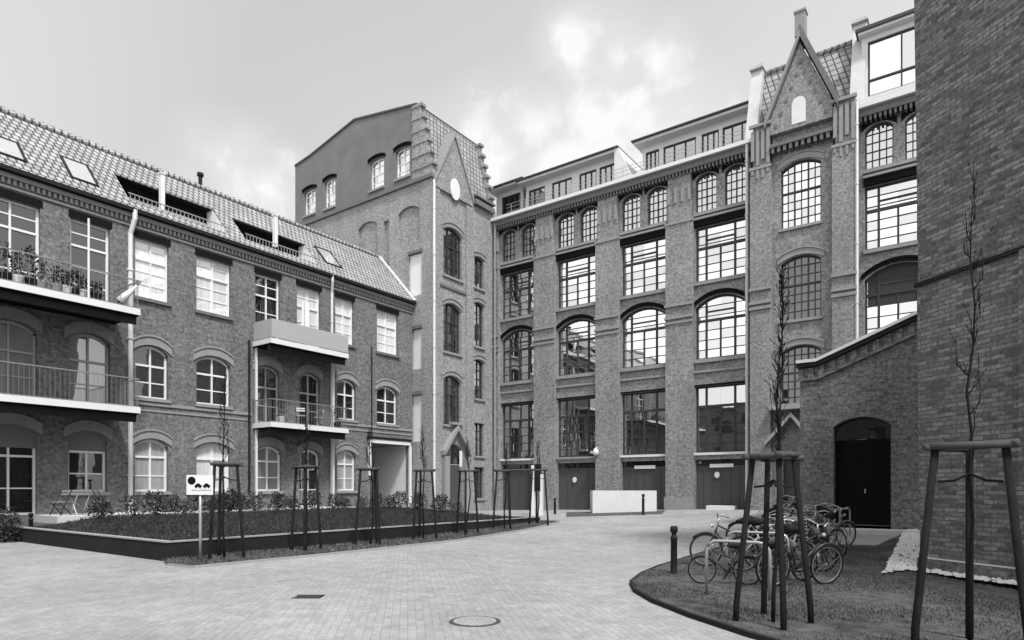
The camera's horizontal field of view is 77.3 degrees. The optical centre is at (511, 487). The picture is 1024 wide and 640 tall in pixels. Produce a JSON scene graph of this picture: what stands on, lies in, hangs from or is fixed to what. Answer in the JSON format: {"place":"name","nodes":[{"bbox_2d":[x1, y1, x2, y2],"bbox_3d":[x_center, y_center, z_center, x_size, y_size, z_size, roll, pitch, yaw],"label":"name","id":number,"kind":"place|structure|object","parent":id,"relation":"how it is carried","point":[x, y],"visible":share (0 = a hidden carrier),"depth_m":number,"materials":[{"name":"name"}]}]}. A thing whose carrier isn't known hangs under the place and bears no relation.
{"place":"outdoors","nodes":[
{"label":"outdoors","id":0,"kind":"place"},
{"bbox_2d":[33,509,248,523],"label":"terrace","id":1,"kind":"structure","parent":0,"point":[54,518],"depth_m":21.39,"materials":[{"name":"concrete"}]},
{"bbox_2d":[0,106,415,523],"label":"apartment house","id":2,"kind":"structure","parent":0,"point":[109,397],"depth_m":26.08,"materials":[{"name":"brick"}]},
{"bbox_2d":[0,188,42,282],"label":"window","id":3,"kind":"structure","parent":2,"relation":"in","point":[19,223],"depth_m":21.74,"materials":[{"name":"grey glass"}]},
{"bbox_2d":[0,306,42,396],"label":"window","id":4,"kind":"structure","parent":2,"relation":"in","point":[17,342],"depth_m":21.67,"materials":[{"name":"grey glass"}]},
{"bbox_2d":[0,412,42,514],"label":"window","id":5,"kind":"structure","parent":2,"relation":"in","point":[17,465],"depth_m":21.70,"materials":[{"name":"black glass"}]},
{"bbox_2d":[64,420,111,495],"bbox_3d":[-15.468,-1.085,23.308,0.342,2.730,1.524,0,0,36],"label":"window","id":6,"kind":"structure","parent":2,"relation":"in","point":[86,469],"depth_m":23.33,"materials":[{"name":"grey glass"}]},
{"bbox_2d":[64,321,114,403],"bbox_3d":[-15.440,-4.495,23.355,0.332,3.050,1.632,0,0,36],"label":"window","id":7,"kind":"structure","parent":2,"relation":"in","point":[87,353],"depth_m":23.40,"materials":[{"name":"grey glass"}]},
{"bbox_2d":[68,209,111,300],"bbox_3d":[-15.447,-8.255,23.397,0.272,3.310,1.413,0,0,36],"label":"window","id":8,"kind":"structure","parent":2,"relation":"in","point":[78,230],"depth_m":23.49,"materials":[{"name":"grey glass"}]},
{"bbox_2d":[133,229,171,306],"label":"window","id":9,"kind":"structure","parent":2,"relation":"in","point":[150,258],"depth_m":25.17,"materials":[{"name":"white glass"}]},
{"bbox_2d":[133,335,172,403],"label":"window","id":10,"kind":"structure","parent":2,"relation":"in","point":[150,363],"depth_m":25.17,"materials":[{"name":"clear glass"}]},
{"bbox_2d":[133,429,172,494],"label":"window","id":11,"kind":"structure","parent":2,"relation":"in","point":[150,455],"depth_m":25.17,"materials":[{"name":"white glass"}]},
{"bbox_2d":[193,346,234,409],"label":"window","id":12,"kind":"structure","parent":2,"relation":"in","point":[210,371],"depth_m":27.19,"materials":[{"name":"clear glass"}]},
{"bbox_2d":[193,433,234,493],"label":"window","id":13,"kind":"structure","parent":2,"relation":"in","point":[207,453],"depth_m":27.16,"materials":[{"name":"white glass"}]},
{"bbox_2d":[195,248,233,320],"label":"window","id":14,"kind":"structure","parent":2,"relation":"in","point":[212,278],"depth_m":27.22,"materials":[{"name":"white glass"}]},
{"bbox_2d":[254,266,281,340],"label":"window","id":15,"kind":"structure","parent":2,"relation":"in","point":[266,289],"depth_m":29.29,"materials":[{"name":"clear glass"}]},
{"bbox_2d":[253,356,282,421],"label":"window","id":16,"kind":"structure","parent":2,"relation":"in","point":[267,377],"depth_m":29.39,"materials":[{"name":"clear glass"}]},
{"bbox_2d":[253,437,284,493],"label":"window","id":17,"kind":"structure","parent":2,"relation":"in","point":[268,457],"depth_m":29.39,"materials":[{"name":"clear glass"}]},
{"bbox_2d":[296,279,321,347],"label":"window","id":18,"kind":"structure","parent":2,"relation":"in","point":[303,295],"depth_m":31.25,"materials":[{"name":"white glass"}]},
{"bbox_2d":[297,364,323,424],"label":"window","id":19,"kind":"structure","parent":2,"relation":"in","point":[308,383],"depth_m":31.17,"materials":[{"name":"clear glass"}]},
{"bbox_2d":[297,441,323,506],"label":"window","id":20,"kind":"structure","parent":2,"relation":"in","point":[313,460],"depth_m":31.16,"materials":[{"name":"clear glass"}]},
{"bbox_2d":[334,291,355,348],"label":"window","id":21,"kind":"structure","parent":2,"relation":"in","point":[343,309],"depth_m":32.97,"materials":[{"name":"white glass"}]},
{"bbox_2d":[335,371,358,422],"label":"window","id":22,"kind":"structure","parent":2,"relation":"in","point":[345,390],"depth_m":33.02,"materials":[{"name":"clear glass"}]},
{"bbox_2d":[335,443,358,492],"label":"window","id":23,"kind":"structure","parent":2,"relation":"in","point":[345,460],"depth_m":32.97,"materials":[{"name":"white glass"}]},
{"bbox_2d":[375,379,399,427],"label":"window","id":24,"kind":"structure","parent":2,"relation":"in","point":[385,396],"depth_m":35.25,"materials":[{"name":"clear glass"}]},
{"bbox_2d":[376,304,399,357],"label":"window","id":25,"kind":"structure","parent":2,"relation":"in","point":[386,322],"depth_m":35.28,"materials":[{"name":"white glass"}]},
{"bbox_2d":[0,0,913,469],"label":"sky","id":26,"kind":"structure","parent":0,"point":[236,93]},
{"bbox_2d":[0,509,1017,639],"bbox_3d":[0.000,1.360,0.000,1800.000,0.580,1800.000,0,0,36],"label":"ground","id":27,"kind":"structure","parent":0,"point":[567,578],"depth_m":10.27,"materials":[{"name":"grey stone"}]},
{"bbox_2d":[0,506,23,542],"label":"shrub","id":28,"kind":"object","parent":27,"relation":"on","point":[8,519],"visible":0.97,"depth_m":19.24,"materials":[{"name":"grey plant"}]},
{"bbox_2d":[1,516,539,560],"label":"raised planter","id":29,"kind":"object","parent":27,"relation":"on","point":[151,549],"visible":0.56,"depth_m":16.80,"materials":[{"name":"black metal"}]},
{"bbox_2d":[16,506,532,540],"bbox_3d":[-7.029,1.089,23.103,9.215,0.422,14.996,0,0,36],"label":"planter grass","id":30,"kind":"structure","parent":29,"relation":"in","point":[175,532],"depth_m":20.37,"materials":[{"name":"plant"}]},
{"bbox_2d":[85,498,116,518],"bbox_3d":[-13.429,0.719,20.890,0.908,0.822,0.868,0,0,4],"label":"shrub","id":31,"kind":"object","parent":30,"relation":"on","point":[102,509],"visible":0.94,"depth_m":20.84,"materials":[{"name":"grey plant"}]},
{"bbox_2d":[115,492,150,515],"bbox_3d":[-12.697,0.632,21.485,0.930,1.010,0.964,0,0,42],"label":"shrub","id":32,"kind":"object","parent":30,"relation":"on","point":[130,500],"visible":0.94,"depth_m":21.42,"materials":[{"name":"grey plant"}]},
{"bbox_2d":[142,490,169,514],"bbox_3d":[-12.513,0.574,22.500,0.955,1.025,0.942,0,0,44],"label":"shrub","id":33,"kind":"object","parent":30,"relation":"on","point":[157,504],"visible":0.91,"depth_m":22.46,"materials":[{"name":"grey plant"}]},
{"bbox_2d":[164,528,522,564],"bbox_3d":[-2.631,1.506,19.792,1.698,0.228,15.550,0,0,36],"label":"grass strip","id":34,"kind":"object","parent":27,"relation":"on","point":[325,552],"depth_m":16.25,"materials":[{"name":"plant"}]},
{"bbox_2d":[186,475,212,561],"bbox_3d":[-6.631,0.730,13.623,0.560,2.000,0.087,0,0,0],"label":"parking sign","id":35,"kind":"object","parent":34,"relation":"on","point":[200,485],"visible":0.98,"depth_m":13.59,"materials":[{"name":"white paint"}]},
{"bbox_2d":[218,371,231,556],"bbox_3d":[-6.506,-0.518,14.467,0.319,4.302,0.280,0,0,-19],"label":"sapling","id":36,"kind":"object","parent":34,"relation":"on","point":[223,502],"visible":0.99,"depth_m":14.43,"materials":[{"name":"black plant"}]},
{"bbox_2d":[208,462,244,559],"bbox_3d":[-6.541,0.606,14.389,0.798,2.349,0.708,0,0,19],"label":"tree stake","id":37,"kind":"object","parent":34,"relation":"on","point":[227,464],"visible":0.79,"depth_m":14.52,"materials":[{"name":"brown wood"}]},
{"bbox_2d":[290,465,321,550],"bbox_3d":[-5.192,0.606,16.111,0.798,2.349,0.708,0,0,-16],"label":"tree stake","id":38,"kind":"object","parent":34,"relation":"on","point":[315,467],"visible":0.81,"depth_m":16.27,"materials":[{"name":"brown wood"}]},
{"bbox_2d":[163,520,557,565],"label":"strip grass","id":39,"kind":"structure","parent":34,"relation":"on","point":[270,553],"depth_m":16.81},
{"bbox_2d":[354,467,380,544],"bbox_3d":[-3.885,0.606,17.889,0.708,2.349,0.798,0,0,40],"label":"tree stake","id":40,"kind":"object","parent":34,"relation":"on","point":[376,509],"visible":0.8,"depth_m":17.81,"materials":[{"name":"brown wood"}]},
{"bbox_2d":[412,469,436,539],"bbox_3d":[-2.641,0.599,19.712,0.708,2.349,0.798,0,0,5],"label":"tree stake","id":41,"kind":"object","parent":34,"relation":"on","point":[416,471],"visible":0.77,"depth_m":19.64,"materials":[{"name":"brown wood"}]},
{"bbox_2d":[456,470,478,534],"bbox_3d":[-1.436,0.563,21.540,0.708,2.349,0.798,0,0,-29],"label":"tree stake","id":42,"kind":"object","parent":34,"relation":"on","point":[465,503],"visible":0.82,"depth_m":21.61,"materials":[{"name":"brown wood"}]},
{"bbox_2d":[529,468,548,525],"bbox_3d":[0.993,0.432,25.061,0.798,2.349,0.708,0,0,-8],"label":"tree stake","id":43,"kind":"object","parent":34,"relation":"on","point":[536,470],"visible":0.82,"depth_m":24.78,"materials":[{"name":"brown wood"}]},
{"bbox_2d":[167,521,559,567],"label":"strip kerb","id":44,"kind":"structure","parent":27,"relation":"on","point":[289,557],"depth_m":16.03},
{"bbox_2d":[294,102,495,511],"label":"stair tower","id":45,"kind":"structure","parent":27,"relation":"on","point":[404,192],"depth_m":37.93,"materials":[{"name":"brick"}]},
{"bbox_2d":[302,184,316,218],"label":"window","id":46,"kind":"structure","parent":45,"relation":"in","point":[311,195],"depth_m":42.39,"materials":[{"name":"white glass"}]},
{"bbox_2d":[367,153,385,193],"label":"window","id":47,"kind":"structure","parent":45,"relation":"in","point":[378,166],"depth_m":38.63,"materials":[{"name":"white glass"}]},
{"bbox_2d":[393,141,410,182],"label":"window","id":48,"kind":"structure","parent":45,"relation":"in","point":[404,155],"depth_m":37.36,"materials":[{"name":"white glass"}]},
{"bbox_2d":[407,248,421,295],"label":"blind window","id":49,"kind":"structure","parent":45,"relation":"in","point":[415,260],"depth_m":36.72,"materials":[{"name":"paint"}]},
{"bbox_2d":[412,324,421,369],"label":"blind window","id":50,"kind":"structure","parent":45,"relation":"in","point":[417,334],"depth_m":36.67,"materials":[{"name":"paint"}]},
{"bbox_2d":[412,391,421,441],"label":"blind window","id":51,"kind":"structure","parent":45,"relation":"in","point":[417,399],"depth_m":36.67,"materials":[{"name":"paint"}]},
{"bbox_2d":[442,298,462,356],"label":"window","id":52,"kind":"structure","parent":45,"relation":"in","point":[451,315],"depth_m":37.47,"materials":[{"name":"clear glass"}]},
{"bbox_2d":[442,370,462,427],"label":"window","id":53,"kind":"structure","parent":45,"relation":"in","point":[451,385],"depth_m":37.47,"materials":[{"name":"clear glass"}]},
{"bbox_2d":[442,221,464,283],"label":"window","id":54,"kind":"structure","parent":45,"relation":"in","point":[451,239],"depth_m":37.51,"materials":[{"name":"clear glass"}]},
{"bbox_2d":[441,422,471,511],"bbox_3d":[-3.326,-1.150,37.408,0.610,5.300,2.367,0,0,36],"label":"door","id":55,"kind":"structure","parent":45,"relation":"in","point":[449,474],"depth_m":37.52,"materials":[{"name":"grey glass"}]},
{"bbox_2d":[474,297,485,349],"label":"window","id":56,"kind":"structure","parent":45,"relation":"in","point":[478,309],"depth_m":39.46,"materials":[{"name":"clear glass"}]},
{"bbox_2d":[474,354,485,401],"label":"window","id":57,"kind":"structure","parent":45,"relation":"in","point":[478,365],"depth_m":39.49,"materials":[{"name":"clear glass"}]},
{"bbox_2d":[449,616,500,626],"bbox_3d":[-0.458,1.652,7.895,0.640,0.036,0.640,0,0,36],"label":"manhole cover","id":58,"kind":"object","parent":27,"relation":"on","point":[474,621],"visible":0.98,"depth_m":7.84,"materials":[{"name":"metal"}]},
{"bbox_2d":[531,464,543,515],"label":"info pillar","id":59,"kind":"structure","parent":27,"relation":"on","point":[541,493],"depth_m":31.01,"materials":[{"name":"white paint"}]},
{"bbox_2d":[566,510,664,516],"bbox_3d":[5.162,1.236,31.157,5.009,0.179,4.118,0,0,5],"label":"soil patch","id":60,"kind":"object","parent":27,"relation":"on","point":[569,514],"visible":0.84,"depth_m":30.48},
{"bbox_2d":[590,491,656,512],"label":"concrete block","id":61,"kind":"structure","parent":27,"relation":"on","point":[613,501],"depth_m":31.54,"materials":[{"name":"concrete"}]},
{"bbox_2d":[490,7,917,510],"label":"factory building","id":62,"kind":"structure","parent":27,"relation":"on","point":[636,320],"depth_m":32.94,"materials":[{"name":"brick"}]},
{"bbox_2d":[499,226,516,261],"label":"window","id":63,"kind":"structure","parent":62,"relation":"in","point":[509,238],"depth_m":40.30,"materials":[{"name":"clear glass"}]},
{"bbox_2d":[500,325,533,383],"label":"window","id":64,"kind":"structure","parent":62,"relation":"in","point":[518,348],"depth_m":39.85,"materials":[{"name":"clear glass"}]},
{"bbox_2d":[500,401,533,460],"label":"window","id":65,"kind":"structure","parent":62,"relation":"in","point":[518,419],"depth_m":39.81,"materials":[{"name":"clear glass"}]},
{"bbox_2d":[501,267,533,319],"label":"window","id":66,"kind":"structure","parent":62,"relation":"in","point":[518,288],"depth_m":39.86,"materials":[{"name":"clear glass"}]},
{"bbox_2d":[503,464,533,509],"bbox_3d":[0.506,-0.030,39.792,2.566,2.839,0.100,0,0,36],"label":"entrance door","id":67,"kind":"structure","parent":62,"relation":"in","point":[520,480],"depth_m":39.84,"materials":[{"name":"grey wood"}]},
{"bbox_2d":[519,220,535,256],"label":"window","id":68,"kind":"structure","parent":62,"relation":"in","point":[529,232],"depth_m":39.35,"materials":[{"name":"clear glass"}]},
{"bbox_2d":[555,208,575,247],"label":"window","id":69,"kind":"structure","parent":62,"relation":"in","point":[566,223],"depth_m":37.79,"materials":[{"name":"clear glass"}]},
{"bbox_2d":[556,314,594,376],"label":"window","id":70,"kind":"structure","parent":62,"relation":"in","point":[577,338],"depth_m":37.39,"materials":[{"name":"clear glass"}]},
{"bbox_2d":[556,395,594,459],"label":"window","id":71,"kind":"structure","parent":62,"relation":"in","point":[576,416],"depth_m":37.39,"materials":[{"name":"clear glass"}]},
{"bbox_2d":[557,252,594,308],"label":"window","id":72,"kind":"structure","parent":62,"relation":"in","point":[576,276],"depth_m":37.39,"materials":[{"name":"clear glass"}]},
{"bbox_2d":[559,462,594,509],"bbox_3d":[3.866,-0.078,37.343,2.634,2.743,0.150,0,0,36],"label":"entrance door","id":73,"kind":"structure","parent":62,"relation":"in","point":[576,482],"depth_m":37.41,"materials":[{"name":"grey wood"}]},
{"bbox_2d":[577,201,597,241],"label":"window","id":74,"kind":"structure","parent":62,"relation":"in","point":[589,216],"depth_m":36.91,"materials":[{"name":"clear glass"}]},
{"bbox_2d":[619,189,641,230],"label":"window","id":75,"kind":"structure","parent":62,"relation":"in","point":[631,206],"depth_m":35.40,"materials":[{"name":"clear glass"}]},
{"bbox_2d":[620,302,664,368],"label":"window","id":76,"kind":"structure","parent":62,"relation":"in","point":[643,329],"depth_m":34.93,"materials":[{"name":"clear glass"}]},
{"bbox_2d":[620,388,664,457],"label":"window","id":77,"kind":"structure","parent":62,"relation":"in","point":[643,413],"depth_m":34.93,"materials":[{"name":"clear glass"}]},
{"bbox_2d":[621,236,664,296],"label":"window","id":78,"kind":"structure","parent":62,"relation":"in","point":[643,263],"depth_m":34.93,"materials":[{"name":"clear glass"}]},
{"bbox_2d":[623,461,664,509],"bbox_3d":[7.245,-0.126,34.904,2.623,2.647,0.160,0,0,36],"label":"garage door","id":79,"kind":"structure","parent":62,"relation":"in","point":[637,475],"depth_m":34.86,"materials":[{"name":"grey wood"}]},
{"bbox_2d":[644,181,667,224],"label":"window","id":80,"kind":"structure","parent":62,"relation":"in","point":[657,198],"depth_m":34.50,"materials":[{"name":"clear glass"}]},
{"bbox_2d":[692,167,718,212],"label":"window","id":81,"kind":"structure","parent":62,"relation":"in","point":[706,184],"depth_m":32.92,"materials":[{"name":"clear glass"}]},
{"bbox_2d":[694,216,744,282],"bbox_3d":[10.575,-11.942,32.397,2.754,2.944,0.342,0,0,36],"label":"window","id":82,"kind":"structure","parent":62,"relation":"in","point":[720,248],"depth_m":32.51,"materials":[{"name":"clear glass"}]},
{"bbox_2d":[694,288,744,360],"bbox_3d":[10.575,-8.260,32.397,2.874,3.580,0.342,0,0,36],"label":"window","id":83,"kind":"structure","parent":62,"relation":"in","point":[720,320],"depth_m":32.51,"materials":[{"name":"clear glass"}]},
{"bbox_2d":[694,380,744,454],"bbox_3d":[10.575,-3.485,32.397,2.754,3.630,0.342,0,0,36],"label":"window","id":84,"kind":"structure","parent":62,"relation":"in","point":[720,409],"depth_m":32.51,"materials":[{"name":"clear glass"}]},
{"bbox_2d":[696,459,744,508],"bbox_3d":[10.627,-0.174,32.469,2.594,2.551,0.160,0,0,36],"label":"garage door","id":85,"kind":"structure","parent":62,"relation":"in","point":[718,481],"depth_m":32.50,"materials":[{"name":"grey wood"}]},
{"bbox_2d":[721,157,748,204],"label":"window","id":86,"kind":"structure","parent":62,"relation":"in","point":[735,176],"depth_m":32.09,"materials":[{"name":"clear glass"}]},
{"bbox_2d":[861,113,896,169],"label":"window","id":87,"kind":"structure","parent":62,"relation":"in","point":[879,138],"depth_m":28.40,"materials":[{"name":"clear glass"}]},
{"bbox_2d":[861,255,917,334],"bbox_3d":[16.866,-8.260,27.868,2.930,3.580,0.342,0,0,36],"label":"window","id":88,"kind":"structure","parent":62,"relation":"in","point":[878,316],"depth_m":28.23,"materials":[{"name":"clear glass"}]},
{"bbox_2d":[862,175,917,252],"bbox_3d":[16.866,-11.942,27.868,2.810,2.944,0.342,0,0,36],"label":"window","id":89,"kind":"structure","parent":62,"relation":"in","point":[890,208],"depth_m":28.16,"materials":[{"name":"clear glass"}]},
{"bbox_2d":[901,105,915,158],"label":"window","id":90,"kind":"structure","parent":62,"relation":"in","point":[910,125],"depth_m":27.72,"materials":[{"name":"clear glass"}]},
{"bbox_2d":[629,545,781,639],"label":"bed kerb","id":91,"kind":"structure","parent":27,"relation":"on","point":[715,623],"depth_m":7.99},
{"bbox_2d":[796,311,919,534],"bbox_3d":[15.321,-2.903,21.716,8.907,9.106,9.650,0,0,36],"label":"brick annex","id":92,"kind":"object","parent":27,"relation":"on","point":[862,387],"visible":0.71,"depth_m":20.08,"materials":[{"name":"brick"}]},
{"bbox_2d":[913,0,1023,587],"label":"brick warehouse","id":93,"kind":"structure","parent":27,"relation":"on","point":[969,73],"depth_m":11.43,"materials":[{"name":"brick"}]},
{"bbox_2d":[633,534,1023,639],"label":"lawn","id":94,"kind":"structure","parent":0,"point":[790,586],"depth_m":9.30,"materials":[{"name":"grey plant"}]},
{"bbox_2d":[670,526,677,573],"bbox_3d":[2.998,1.210,11.852,0.150,1.000,0.150,0,0,36],"label":"bollard","id":95,"kind":"object","parent":94,"relation":"on","point":[673,538],"visible":0.87,"depth_m":11.80,"materials":[{"name":"metal"}]},
{"bbox_2d":[688,540,761,584],"bbox_3d":[3.522,1.232,10.567,1.196,0.728,0.409,0,-3,14],"label":"bicycle","id":96,"kind":"object","parent":94,"relation":"on","point":[712,560],"visible":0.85,"depth_m":10.56,"materials":[{"name":"metal"}]},
{"bbox_2d":[689,513,778,565],"bbox_3d":[4.414,1.064,12.730,1.759,1.070,0.602,0,-7,30],"label":"bicycle","id":97,"kind":"object","parent":94,"relation":"on","point":[715,535],"visible":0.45,"depth_m":12.89,"materials":[{"name":"metal"}]},
{"bbox_2d":[702,539,771,599],"bbox_3d":[3.295,1.238,9.354,1.035,0.944,0.140,0,0,32],"label":"bike rack","id":98,"kind":"object","parent":94,"relation":"on","point":[747,542],"visible":0.66,"depth_m":9.33,"materials":[{"name":"metal"}]},
{"bbox_2d":[722,515,815,571],"bbox_3d":[4.877,1.062,12.155,1.759,1.070,0.602,0,-5,3],"label":"bicycle","id":99,"kind":"object","parent":94,"relation":"on","point":[755,521],"visible":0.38,"depth_m":12.14,"materials":[{"name":"metal"}]},
{"bbox_2d":[733,451,813,630],"bbox_3d":[3.102,0.665,7.604,0.679,2.171,0.679,0,0,-38],"label":"tree stake","id":100,"kind":"object","parent":94,"relation":"on","point":[775,456],"visible":0.9,"depth_m":7.55,"materials":[{"name":"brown wood"}]},
{"bbox_2d":[763,265,794,621],"bbox_3d":[3.181,-0.520,7.615,0.289,4.242,0.292,0,0,-4],"label":"sapling","id":101,"kind":"object","parent":94,"relation":"on","point":[778,414],"visible":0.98,"depth_m":7.60,"materials":[{"name":"black plant"}]},
{"bbox_2d":[753,516,821,581],"bbox_3d":[4.869,1.066,11.399,0.601,1.070,1.759,9,-2,-15],"label":"bicycle","id":102,"kind":"object","parent":94,"relation":"on","point":[811,545],"visible":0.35,"depth_m":11.10,"materials":[{"name":"metal"}]},
{"bbox_2d":[751,513,838,571],"bbox_3d":[5.460,1.066,12.470,0.602,1.070,1.759,-12,8,-39],"label":"bicycle","id":103,"kind":"object","parent":94,"relation":"on","point":[827,540],"visible":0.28,"depth_m":12.06,"materials":[{"name":"metal"}]},
{"bbox_2d":[753,519,843,586],"bbox_3d":[4.637,1.062,10.291,1.759,1.070,0.602,0,6,-17],"label":"bicycle","id":104,"kind":"object","parent":94,"relation":"on","point":[789,528],"visible":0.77,"depth_m":10.31,"materials":[{"name":"metal"}]},
{"bbox_2d":[798,509,848,559],"bbox_3d":[7.012,1.035,14.453,0.601,1.070,1.759,5,-1,-10],"label":"bicycle","id":105,"kind":"object","parent":94,"relation":"on","point":[829,515],"visible":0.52,"depth_m":14.16,"materials":[{"name":"metal"}]},
{"bbox_2d":[805,505,855,546],"bbox_3d":[7.966,0.988,16.023,1.759,1.070,0.602,0,6,-20],"label":"bicycle","id":106,"kind":"object","parent":94,"relation":"on","point":[841,523],"visible":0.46,"depth_m":16.11,"materials":[{"name":"metal"}]},
{"bbox_2d":[908,569,1014,584],"bbox_3d":[8.877,1.554,7.996,0.400,0.012,9.050,0,0,-16],"label":"gravel strip","id":107,"kind":"object","parent":94,"relation":"on","point":[990,580],"visible":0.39,"depth_m":10.75,"materials":[{"name":"grey gravel"}]},
{"bbox_2d":[906,566,1016,584],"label":"gravel strip stones","id":108,"kind":"object","parent":107,"relation":"on","point":[976,577],"visible":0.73,"depth_m":11.17,"materials":[{"name":"grey gravel"}]},
{"bbox_2d":[911,438,1023,639],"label":"tree stake","id":109,"kind":"object","parent":94,"relation":"on","point":[1005,446],"visible":0.84,"depth_m":6.35,"materials":[{"name":"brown wood"}]},
{"bbox_2d":[948,161,990,639],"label":"sapling","id":110,"kind":"object","parent":94,"relation":"on","point":[970,589],"visible":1,"depth_m":6.37,"materials":[{"name":"black plant"}]},
{"bbox_2d":[882,529,919,572],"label":"gravel path","id":111,"kind":"structure","parent":0,"point":[906,557],"depth_m":14.16,"materials":[{"name":"grey gravel"}]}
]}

